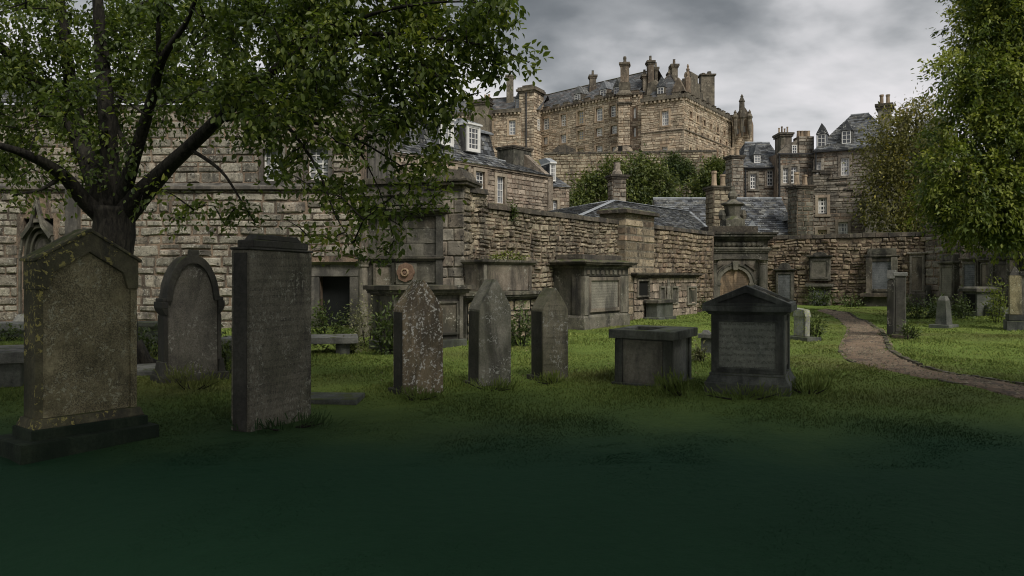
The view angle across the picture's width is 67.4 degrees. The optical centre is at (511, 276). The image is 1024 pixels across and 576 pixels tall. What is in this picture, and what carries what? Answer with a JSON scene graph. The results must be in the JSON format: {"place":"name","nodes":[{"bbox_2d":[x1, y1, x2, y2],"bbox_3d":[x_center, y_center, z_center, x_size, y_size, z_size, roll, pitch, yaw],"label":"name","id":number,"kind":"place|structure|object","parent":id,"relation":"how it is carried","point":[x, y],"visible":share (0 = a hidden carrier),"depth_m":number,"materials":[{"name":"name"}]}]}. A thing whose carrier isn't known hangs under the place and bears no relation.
{"place":"outdoors","nodes":[
{"label":"outdoors","id":0,"kind":"place"},
{"bbox_2d":[0,0,1010,161],"label":"sky","id":1,"kind":"structure","parent":0,"point":[797,65],"materials":[{"name":"grey"}]},
{"bbox_2d":[0,305,1023,575],"bbox_3d":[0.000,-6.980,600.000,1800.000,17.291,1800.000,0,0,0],"label":"ground","id":2,"kind":"structure","parent":0,"point":[462,501],"depth_m":5.63,"materials":[{"name":"green plant"}]},
{"bbox_2d":[0,345,23,387],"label":"table tomb","id":3,"kind":"object","parent":2,"relation":"on","point":[11,365],"visible":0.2,"depth_m":11.03,"materials":[{"name":"stone"}]},
{"bbox_2d":[0,322,23,340],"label":"shrub","id":4,"kind":"object","parent":2,"relation":"on","point":[11,332],"visible":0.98,"depth_m":18.49,"materials":[{"name":"green plant"}]},
{"bbox_2d":[0,321,23,337],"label":"wall tomb","id":5,"kind":"object","parent":2,"relation":"on","point":[15,323],"depth_m":19.61,"materials":[{"name":"stone"}]},
{"bbox_2d":[0,228,158,464],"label":"headstone","id":6,"kind":"object","parent":2,"relation":"on","point":[80,287],"visible":0.97,"depth_m":7.17,"materials":[{"name":"stone"}]},
{"bbox_2d":[137,363,155,375],"bbox_3d":[-6.024,1.530,12.598,0.725,0.104,1.004,0,0,0],"label":"ledger stone","id":7,"kind":"object","parent":2,"relation":"on","point":[145,369],"visible":0.31,"depth_m":12.23,"materials":[{"name":"grey stone"}]},
{"bbox_2d":[138,315,157,356],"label":"shrub","id":8,"kind":"object","parent":2,"relation":"on","point":[147,340],"visible":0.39,"depth_m":15.14,"materials":[{"name":"green plant"}]},
{"bbox_2d":[138,321,157,344],"bbox_3d":[-8.612,1.349,17.848,0.780,0.605,0.705,0,0,-7],"label":"ledge stone","id":9,"kind":"object","parent":2,"relation":"on","point":[146,324],"visible":0.21,"depth_m":17.61,"materials":[{"name":"grey stone"}]},
{"bbox_2d":[150,249,228,383],"bbox_3d":[-4.846,0.633,11.559,1.020,2.078,0.467,-1,0,-43],"label":"headstone","id":10,"kind":"object","parent":2,"relation":"on","point":[189,304],"visible":0.92,"depth_m":11.44,"materials":[{"name":"stone"}]},
{"bbox_2d":[154,363,231,389],"bbox_3d":[-4.348,1.333,10.497,1.067,0.468,0.671,0,0,10],"label":"grass tuft","id":11,"kind":"object","parent":2,"relation":"on","point":[177,376],"visible":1,"depth_m":10.52,"materials":[{"name":"green plant"}]},
{"bbox_2d":[0,80,394,327],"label":"church","id":12,"kind":"structure","parent":2,"relation":"on","point":[155,252],"depth_m":24.00,"materials":[{"name":"stone"}]},
{"bbox_2d":[259,145,285,183],"bbox_3d":[-7.520,-3.507,24.166,0.864,1.226,0.309,0,0,0],"label":"window","id":13,"kind":"structure","parent":12,"relation":"in","point":[261,157],"depth_m":24.05,"materials":[{"name":"white paint"}]},
{"bbox_2d":[303,142,331,182],"bbox_3d":[-6.080,-3.563,24.166,0.928,1.274,0.308,0,0,0],"label":"window","id":14,"kind":"structure","parent":12,"relation":"in","point":[328,171],"depth_m":24.26,"materials":[{"name":"white paint"}]},
{"bbox_2d":[323,277,349,325],"bbox_3d":[-5.528,0.850,24.405,0.944,1.700,0.070,0,0,0],"label":"door","id":15,"kind":"structure","parent":12,"relation":"in","point":[336,290],"depth_m":24.38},
{"bbox_2d":[221,324,231,373],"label":"shrub","id":16,"kind":"object","parent":2,"relation":"on","point":[228,352],"visible":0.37,"depth_m":12.12,"materials":[{"name":"green plant"}]},
{"bbox_2d":[230,234,312,431],"bbox_3d":[-2.610,0.622,8.399,0.273,2.137,1.054,0,-1,22],"label":"headstone","id":17,"kind":"object","parent":2,"relation":"on","point":[271,322],"visible":0.82,"depth_m":8.18,"materials":[{"name":"stone"}]},
{"bbox_2d":[0,0,553,363],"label":"broadleaf tree","id":18,"kind":"object","parent":2,"relation":"on","point":[114,200],"visible":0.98,"depth_m":10.80,"materials":[{"name":"green plant"}]},
{"bbox_2d":[227,410,344,435],"bbox_3d":[-2.424,1.488,8.109,1.132,0.271,1.087,0,0,30],"label":"grass tuft","id":19,"kind":"object","parent":2,"relation":"on","point":[309,421],"visible":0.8,"depth_m":8.15,"materials":[{"name":"green plant"}]},
{"bbox_2d":[221,334,357,358],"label":"table slab","id":20,"kind":"structure","parent":2,"relation":"on","point":[341,341],"depth_m":15.56,"materials":[{"name":"stone"}]},
{"bbox_2d":[311,300,352,333],"bbox_3d":[-5.097,1.143,21.309,1.436,1.217,0.895,0,0,0],"label":"shrub","id":21,"kind":"object","parent":2,"relation":"on","point":[320,325],"visible":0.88,"depth_m":21.33,"materials":[{"name":"green plant"}]},
{"bbox_2d":[311,392,364,404],"bbox_3d":[-2.327,1.587,9.950,0.747,0.092,0.608,0,0,0],"label":"ledger stone","id":22,"kind":"object","parent":2,"relation":"on","point":[338,398],"visible":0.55,"depth_m":9.79,"materials":[{"name":"grey stone"}]},
{"bbox_2d":[313,331,377,353],"bbox_3d":[-3.515,1.389,15.998,1.302,0.519,0.760,0,0,23],"label":"shrub","id":23,"kind":"object","parent":2,"relation":"on","point":[353,347],"visible":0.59,"depth_m":15.91,"materials":[{"name":"green plant"}]},
{"bbox_2d":[339,283,372,345],"bbox_3d":[-3.463,0.926,18.167,1.297,1.529,1.022,0,0,-20],"label":"shrub","id":24,"kind":"object","parent":2,"relation":"on","point":[362,325],"visible":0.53,"depth_m":18.24,"materials":[{"name":"green plant"}]},
{"bbox_2d":[366,289,402,354],"bbox_3d":[-2.575,0.972,15.900,0.909,1.451,0.981,0,0,0],"label":"shrub","id":25,"kind":"object","parent":2,"relation":"on","point":[383,328],"visible":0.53,"depth_m":15.77,"materials":[{"name":"green plant"}]},
{"bbox_2d":[350,176,449,336],"bbox_3d":[-2.884,-0.378,20.927,2.867,4.556,1.417,0,0,17],"label":"wall monument","id":26,"kind":"object","parent":2,"relation":"on","point":[423,259],"depth_m":20.50,"materials":[{"name":"stone"}]},
{"bbox_2d":[388,280,442,394],"bbox_3d":[-1.330,0.886,10.673,0.699,1.681,0.396,0,0,-33],"label":"headstone","id":27,"kind":"object","parent":2,"relation":"on","point":[418,335],"visible":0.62,"depth_m":10.51,"materials":[{"name":"stone"}]},
{"bbox_2d":[363,285,475,353],"bbox_3d":[-2.046,0.947,17.066,2.191,1.512,1.206,0,0,-38],"label":"table monument","id":28,"kind":"object","parent":2,"relation":"on","point":[449,298],"visible":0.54,"depth_m":16.98,"materials":[{"name":"stone"}]},
{"bbox_2d":[391,385,451,401],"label":"grass tuft","id":29,"kind":"object","parent":2,"relation":"on","point":[414,392],"visible":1,"depth_m":9.98,"materials":[{"name":"green plant"}]},
{"bbox_2d":[343,103,552,210],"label":"house","id":30,"kind":"structure","parent":2,"relation":"on","point":[510,173],"depth_m":45.86,"materials":[{"name":"stone"}]},
{"bbox_2d":[473,167,488,191],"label":"window","id":31,"kind":"structure","parent":30,"relation":"in","point":[478,176],"depth_m":44.61,"materials":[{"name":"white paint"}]},
{"bbox_2d":[494,172,507,205],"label":"window","id":32,"kind":"structure","parent":30,"relation":"in","point":[498,187],"depth_m":45.86,"materials":[{"name":"white paint"}]},
{"bbox_2d":[426,169,482,284],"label":"wall pier","id":33,"kind":"structure","parent":2,"relation":"on","point":[458,240],"depth_m":20.14,"materials":[{"name":"grey stone"}]},
{"bbox_2d":[463,279,510,385],"bbox_3d":[-0.369,0.910,11.720,0.653,1.735,0.416,1,0,-33],"label":"headstone","id":34,"kind":"object","parent":2,"relation":"on","point":[489,349],"visible":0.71,"depth_m":11.55,"materials":[{"name":"stone"}]},
{"bbox_2d":[456,375,525,392],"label":"grass tuft","id":35,"kind":"object","parent":2,"relation":"on","point":[506,384],"visible":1,"depth_m":11.13,"materials":[{"name":"green plant"}]},
{"bbox_2d":[463,290,540,339],"bbox_3d":[-0.444,1.090,19.970,3.170,1.419,1.365,0,0,-45],"label":"ledge monument","id":36,"kind":"object","parent":2,"relation":"on","point":[514,298],"visible":0.2,"depth_m":19.74,"materials":[{"name":"stone"}]},
{"bbox_2d":[460,259,537,290],"bbox_3d":[-0.327,-0.025,20.418,0.840,0.812,2.109,0,0,43],"label":"sarcophagus","id":37,"kind":"object","parent":36,"relation":"on","point":[512,275],"visible":0.86,"depth_m":20.03,"materials":[{"name":"grey stone"}]},
{"bbox_2d":[489,249,529,259],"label":"weeds","id":38,"kind":"object","parent":37,"relation":"on","point":[496,257],"visible":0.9,"depth_m":20.57,"materials":[{"name":"green plant"}]},
{"bbox_2d":[511,300,530,347],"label":"shrub","id":39,"kind":"object","parent":2,"relation":"on","point":[525,328],"visible":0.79,"depth_m":17.29,"materials":[{"name":"green plant"}]},
{"bbox_2d":[468,187,618,290],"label":"graveyard wall","id":40,"kind":"structure","parent":2,"relation":"on","point":[543,238],"depth_m":23.18,"materials":[{"name":"stone"}]},
{"bbox_2d":[527,369,564,383],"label":"grass tuft","id":41,"kind":"object","parent":2,"relation":"on","point":[552,378],"visible":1,"depth_m":11.75,"materials":[{"name":"green plant"}]},
{"bbox_2d":[527,288,567,380],"bbox_3d":[0.577,0.974,12.387,0.577,1.586,0.414,-1,1,-31],"label":"headstone","id":42,"kind":"object","parent":2,"relation":"on","point":[549,331],"visible":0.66,"depth_m":12.23,"materials":[{"name":"stone"}]},
{"bbox_2d":[539,158,570,209],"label":"house","id":43,"kind":"structure","parent":2,"relation":"on","point":[560,195],"depth_m":53.83,"materials":[{"name":"stone"}]},
{"bbox_2d":[549,254,637,329],"bbox_3d":[2.661,0.558,24.581,1.366,2.487,3.375,0,0,36],"label":"chest monument","id":44,"kind":"object","parent":2,"relation":"on","point":[593,290],"visible":0.98,"depth_m":23.73,"materials":[{"name":"grey stone"}]},
{"bbox_2d":[566,143,686,206],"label":"round tree","id":45,"kind":"object","parent":2,"relation":"on","point":[642,187],"visible":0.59,"depth_m":70.13,"materials":[{"name":"green plant"}]},
{"bbox_2d":[596,207,659,320],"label":"wall pier","id":46,"kind":"structure","parent":2,"relation":"on","point":[635,236],"depth_m":27.59,"materials":[{"name":"grey-brown stone"},{"name":"dark grey stone"}]},
{"bbox_2d":[549,200,706,229],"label":"outhouse","id":47,"kind":"structure","parent":2,"relation":"on","point":[677,218],"depth_m":42.55,"materials":[{"name":"stone"}]},
{"bbox_2d":[604,162,629,200],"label":"chimney stack","id":48,"kind":"object","parent":47,"relation":"on","point":[616,179],"visible":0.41,"depth_m":45.60,"materials":[{"name":"grey stone"}]},
{"bbox_2d":[609,325,697,385],"bbox_3d":[2.194,1.271,11.868,1.025,0.947,1.244,0,0,29],"label":"chest tomb","id":49,"kind":"object","parent":2,"relation":"on","point":[643,353],"visible":0.76,"depth_m":11.44,"materials":[{"name":"stone"}]},
{"bbox_2d":[643,299,675,319],"bbox_3d":[5.487,1.280,28.443,0.615,0.846,1.568,0,0,36],"label":"chest tomb","id":50,"kind":"object","parent":2,"relation":"on","point":[658,309],"visible":0.7,"depth_m":28.00,"materials":[{"name":"stone"}]},
{"bbox_2d":[631,273,703,319],"bbox_3d":[5.973,0.829,29.876,0.654,1.941,6.099,0,0,36],"label":"wall monument","id":51,"kind":"object","parent":2,"relation":"on","point":[681,288],"depth_m":29.63,"materials":[{"name":"grey stone"}]},
{"bbox_2d":[647,366,694,395],"bbox_3d":[2.105,1.369,10.290,0.756,0.473,0.489,0,0,0],"label":"grass tuft","id":52,"kind":"object","parent":2,"relation":"on","point":[674,384],"visible":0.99,"depth_m":10.25,"materials":[{"name":"green plant"}]},
{"bbox_2d":[654,225,714,312],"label":"graveyard wall","id":53,"kind":"structure","parent":2,"relation":"on","point":[680,250],"depth_m":32.32,"materials":[{"name":"beige stone"}]},
{"bbox_2d":[691,340,710,361],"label":"shrub","id":54,"kind":"object","parent":2,"relation":"on","point":[697,355],"visible":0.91,"depth_m":14.34,"materials":[{"name":"green plant"}]},
{"bbox_2d":[698,330,710,353],"bbox_3d":[4.100,1.367,15.716,0.422,0.553,0.583,0,0,34],"label":"tomb","id":55,"kind":"object","parent":2,"relation":"on","point":[705,335],"visible":0.41,"depth_m":15.54,"materials":[{"name":"stone"}]},
{"bbox_2d":[682,147,728,196],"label":"round tree","id":56,"kind":"object","parent":2,"relation":"on","point":[706,169],"visible":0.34,"depth_m":82.96,"materials":[{"name":"green plant"}]},
{"bbox_2d":[702,171,734,225],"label":"chimney stack","id":57,"kind":"object","parent":2,"relation":"on","point":[716,195],"visible":0.43,"depth_m":49.11,"materials":[{"name":"stone"}]},
{"bbox_2d":[652,197,787,234],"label":"long house","id":58,"kind":"structure","parent":2,"relation":"on","point":[767,214],"depth_m":55.43,"materials":[{"name":"grey stone"}]},
{"bbox_2d":[723,147,746,196],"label":"chimney stack","id":59,"kind":"object","parent":58,"relation":"on","point":[734,169],"visible":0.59,"depth_m":58.12,"materials":[{"name":"grey stone"}]},
{"bbox_2d":[700,186,778,297],"bbox_3d":[10.707,-1.277,37.121,3.692,6.153,1.964,0,0,0],"label":"arched monument","id":60,"kind":"object","parent":2,"relation":"on","point":[741,252],"visible":0.73,"depth_m":36.51,"materials":[{"name":"grey stone"}]},
{"bbox_2d":[685,380,793,400],"bbox_3d":[2.921,1.448,10.003,1.524,0.319,0.845,0,0,0],"label":"grass tuft","id":61,"kind":"object","parent":2,"relation":"on","point":[750,395],"visible":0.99,"depth_m":9.93,"materials":[{"name":"green plant"}]},
{"bbox_2d":[722,142,774,196],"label":"house","id":62,"kind":"structure","parent":2,"relation":"on","point":[758,166],"depth_m":62.11,"materials":[{"name":"grey stone"}]},
{"bbox_2d":[747,171,759,190],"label":"window","id":63,"kind":"structure","parent":62,"relation":"in","point":[753,176],"depth_m":61.94,"materials":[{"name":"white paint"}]},
{"bbox_2d":[764,168,772,187],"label":"window","id":64,"kind":"structure","parent":62,"relation":"in","point":[768,171],"depth_m":62.11,"materials":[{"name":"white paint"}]},
{"bbox_2d":[702,285,796,396],"bbox_3d":[3.379,0.920,10.856,1.154,1.601,1.190,0,0,24],"label":"pedestal tomb","id":65,"kind":"object","parent":2,"relation":"on","point":[750,334],"visible":0.97,"depth_m":10.39,"materials":[{"name":"stone"}]},
{"bbox_2d":[769,126,813,211],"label":"gabled house","id":66,"kind":"structure","parent":2,"relation":"on","point":[789,158],"depth_m":61.00,"materials":[{"name":"grey stone"}]},
{"bbox_2d":[780,165,788,185],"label":"window","id":67,"kind":"structure","parent":66,"relation":"in","point":[783,168],"depth_m":60.97,"materials":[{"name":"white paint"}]},
{"bbox_2d":[788,164,799,185],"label":"window","id":68,"kind":"structure","parent":66,"relation":"in","point":[791,170],"depth_m":60.94,"materials":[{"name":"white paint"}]},
{"bbox_2d":[784,172,816,234],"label":"chimney stack","id":69,"kind":"object","parent":2,"relation":"on","point":[800,208],"visible":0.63,"depth_m":52.13,"materials":[{"name":"grey stone"}]},
{"bbox_2d":[790,308,820,341],"bbox_3d":[7.486,1.260,19.809,0.473,0.893,0.822,0,-1,-24],"label":"headstone","id":70,"kind":"object","parent":2,"relation":"on","point":[802,316],"visible":0.74,"depth_m":19.68,"materials":[{"name":"white stone"}]},
{"bbox_2d":[788,374,835,395],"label":"grass tuft","id":71,"kind":"object","parent":2,"relation":"on","point":[818,386],"visible":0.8,"depth_m":10.30,"materials":[{"name":"green plant"}]},
{"bbox_2d":[810,313,831,338],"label":"shrub","id":72,"kind":"object","parent":2,"relation":"on","point":[817,331],"visible":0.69,"depth_m":19.83,"materials":[{"name":"green plant"}]},
{"bbox_2d":[803,287,839,305],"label":"shrub","id":73,"kind":"object","parent":2,"relation":"on","point":[823,300],"visible":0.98,"depth_m":37.46,"materials":[{"name":"green plant"}]},
{"bbox_2d":[807,169,864,233],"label":"gabled house","id":74,"kind":"structure","parent":2,"relation":"on","point":[831,216],"depth_m":53.68,"materials":[{"name":"grey stone"}]},
{"bbox_2d":[815,195,830,216],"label":"window","id":75,"kind":"structure","parent":74,"relation":"in","point":[822,202],"depth_m":53.88,"materials":[{"name":"white paint"}]},
{"bbox_2d":[835,219,850,233],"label":"window","id":76,"kind":"structure","parent":74,"relation":"in","point":[840,227],"depth_m":53.61,"materials":[{"name":"grey glass"}]},
{"bbox_2d":[768,232,925,305],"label":"graveyard wall","id":77,"kind":"structure","parent":2,"relation":"on","point":[848,252],"depth_m":38.36,"materials":[{"name":"beige stone"}]},
{"bbox_2d":[773,263,796,301],"bbox_3d":[14.050,0.496,39.571,1.110,2.413,0.425,0,0,30],"label":"wall tablet","id":78,"kind":"object","parent":77,"relation":"attached to","point":[784,280],"depth_m":39.48,"materials":[{"name":"stone"}]},
{"bbox_2d":[805,252,833,305],"bbox_3d":[15.471,0.233,38.634,1.274,2.935,0.604,0,0,30],"label":"wall tablet","id":79,"kind":"object","parent":77,"relation":"attached to","point":[819,266],"depth_m":38.55,"materials":[{"name":"stone"}]},
{"bbox_2d":[860,248,899,306],"bbox_3d":[17.842,0.170,37.128,1.795,3.059,0.806,0,0,30],"label":"wall tablet","id":80,"kind":"object","parent":77,"relation":"attached to","point":[880,262],"depth_m":37.11,"materials":[{"name":"stone"}]},
{"bbox_2d":[907,252,926,306],"bbox_3d":[19.271,0.274,36.540,0.846,2.856,0.374,0,0,30],"label":"wall tablet","id":81,"kind":"object","parent":77,"relation":"attached to","point":[916,273],"depth_m":36.47,"materials":[{"name":"grey stone"}]},
{"bbox_2d":[838,292,871,306],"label":"shrub","id":82,"kind":"object","parent":2,"relation":"on","point":[847,301],"visible":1,"depth_m":37.14,"materials":[{"name":"green plant"}]},
{"bbox_2d":[812,94,907,198],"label":"house","id":83,"kind":"structure","parent":2,"relation":"on","point":[831,150],"depth_m":59.43,"materials":[{"name":"grey stone"}]},
{"bbox_2d":[837,154,852,177],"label":"window","id":84,"kind":"structure","parent":83,"relation":"in","point":[842,167],"depth_m":58.96,"materials":[{"name":"white paint"}]},
{"bbox_2d":[887,270,896,334],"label":"standing slab","id":85,"kind":"structure","parent":2,"relation":"on","point":[890,302],"depth_m":20.70,"materials":[{"name":"stone"}]},
{"bbox_2d":[840,87,959,232],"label":"leafy tree","id":86,"kind":"object","parent":2,"relation":"on","point":[893,172],"visible":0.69,"depth_m":43.01,"materials":[{"name":"green plant"}]},
{"bbox_2d":[892,272,908,338],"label":"standing slab","id":87,"kind":"structure","parent":2,"relation":"on","point":[900,298],"depth_m":19.77,"materials":[{"name":"stone"}]},
{"bbox_2d":[865,118,953,232],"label":"house","id":88,"kind":"structure","parent":2,"relation":"on","point":[867,229],"depth_m":49.60,"materials":[{"name":"brown stone"}]},
{"bbox_2d":[896,319,923,339],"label":"shrub","id":89,"kind":"object","parent":2,"relation":"on","point":[912,333],"visible":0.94,"depth_m":19.27,"materials":[{"name":"green plant"}]},
{"bbox_2d":[906,294,936,318],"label":"shrub","id":90,"kind":"object","parent":2,"relation":"on","point":[932,311],"visible":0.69,"depth_m":28.55,"materials":[{"name":"green plant"}]},
{"bbox_2d":[929,296,958,328],"bbox_3d":[13.576,1.151,24.151,0.625,1.072,0.625,0,0,-34],"label":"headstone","id":91,"kind":"object","parent":2,"relation":"on","point":[943,319],"visible":0.85,"depth_m":24.04,"materials":[{"name":"stone"}]},
{"bbox_2d":[898,0,1023,270],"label":"leafy tree","id":92,"kind":"object","parent":2,"relation":"on","point":[986,103],"visible":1,"depth_m":23.84,"materials":[{"name":"green plant"}]},
{"bbox_2d":[950,285,978,318],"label":"shrub","id":93,"kind":"object","parent":2,"relation":"on","point":[961,310],"visible":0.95,"depth_m":29.16,"materials":[{"name":"green plant"}]},
{"bbox_2d":[923,223,1023,305],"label":"graveyard wall","id":94,"kind":"structure","parent":2,"relation":"on","point":[932,268],"depth_m":35.64,"materials":[{"name":"grey stone"}]},
{"bbox_2d":[935,254,960,310],"bbox_3d":[19.595,0.357,34.477,0.476,2.690,1.195,0,0,-5],"label":"wall tablet","id":95,"kind":"object","parent":94,"relation":"attached to","point":[949,276],"depth_m":34.19,"materials":[{"name":"grey stone"}]},
{"bbox_2d":[958,257,985,308],"bbox_3d":[19.724,0.447,32.938,0.476,2.509,1.206,0,0,-5],"label":"wall tablet","id":96,"kind":"object","parent":94,"relation":"attached to","point":[970,272],"depth_m":32.88,"materials":[{"name":"grey stone"}]},
{"bbox_2d":[976,259,989,286],"bbox_3d":[19.803,0.481,31.976,0.474,2.443,0.812,0,0,-5],"label":"wall tablet","id":97,"kind":"object","parent":94,"relation":"attached to","point":[984,270],"depth_m":32.03,"materials":[{"name":"grey stone"}]},
{"bbox_2d":[987,249,1023,306],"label":"wall tablet","id":98,"kind":"object","parent":94,"relation":"attached to","point":[1003,268],"depth_m":30.59,"materials":[{"name":"stone"}]},
{"bbox_2d":[957,286,1001,315],"bbox_3d":[18.567,1.051,30.498,1.089,1.306,1.125,0,0,-5],"label":"table tomb","id":99,"kind":"object","parent":2,"relation":"on","point":[973,294],"visible":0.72,"depth_m":30.08,"materials":[{"name":"stone"}]},
{"bbox_2d":[979,274,1007,322],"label":"shrub","id":100,"kind":"object","parent":2,"relation":"on","point":[994,302],"visible":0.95,"depth_m":26.04,"materials":[{"name":"green plant"}]},
{"bbox_2d":[1003,267,1023,330],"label":"tomb","id":101,"kind":"object","parent":2,"relation":"on","point":[1014,318],"visible":0.93,"depth_m":22.52,"materials":[{"name":"stone"}]},
{"bbox_2d":[0,442,1023,575],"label":"grass","id":102,"kind":"structure","parent":0,"point":[516,518],"depth_m":4.98,"materials":[{"name":"green plant"}]},
{"bbox_2d":[13,313,1020,381],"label":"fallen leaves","id":103,"kind":"object","parent":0,"point":[697,373],"visible":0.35,"depth_m":13.56,"materials":[{"name":"brown plant"}]},
{"bbox_2d":[466,160,1017,191],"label":"hill","id":104,"kind":"structure","parent":0,"point":[537,161],"depth_m":103.42,"materials":[{"name":"green plant"}]},
{"bbox_2d":[440,56,752,161],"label":"castle","id":105,"kind":"structure","parent":104,"relation":"on","point":[652,108],"depth_m":115.23,"materials":[{"name":"stone"}]},
{"bbox_2d":[507,118,517,136],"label":"window","id":106,"kind":"structure","parent":105,"relation":"in","point":[511,125],"depth_m":122.94,"materials":[{"name":"white paint"}]},
{"bbox_2d":[659,108,670,127],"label":"window","id":107,"kind":"structure","parent":105,"relation":"in","point":[664,117],"depth_m":106.59,"materials":[{"name":"white paint"}]},
{"bbox_2d":[544,150,716,203],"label":"terrace wall","id":108,"kind":"structure","parent":104,"relation":"on","point":[569,163],"depth_m":91.38,"materials":[{"name":"stone"}]},
{"bbox_2d":[659,150,700,194],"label":"ivy bush","id":109,"kind":"object","parent":104,"relation":"on","point":[684,165],"visible":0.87,"depth_m":86.16,"materials":[{"name":"green plant"}]},
{"bbox_2d":[818,308,1023,398],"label":"path","id":110,"kind":"structure","parent":0,"point":[862,334],"depth_m":14.57,"materials":[{"name":"gravel"}]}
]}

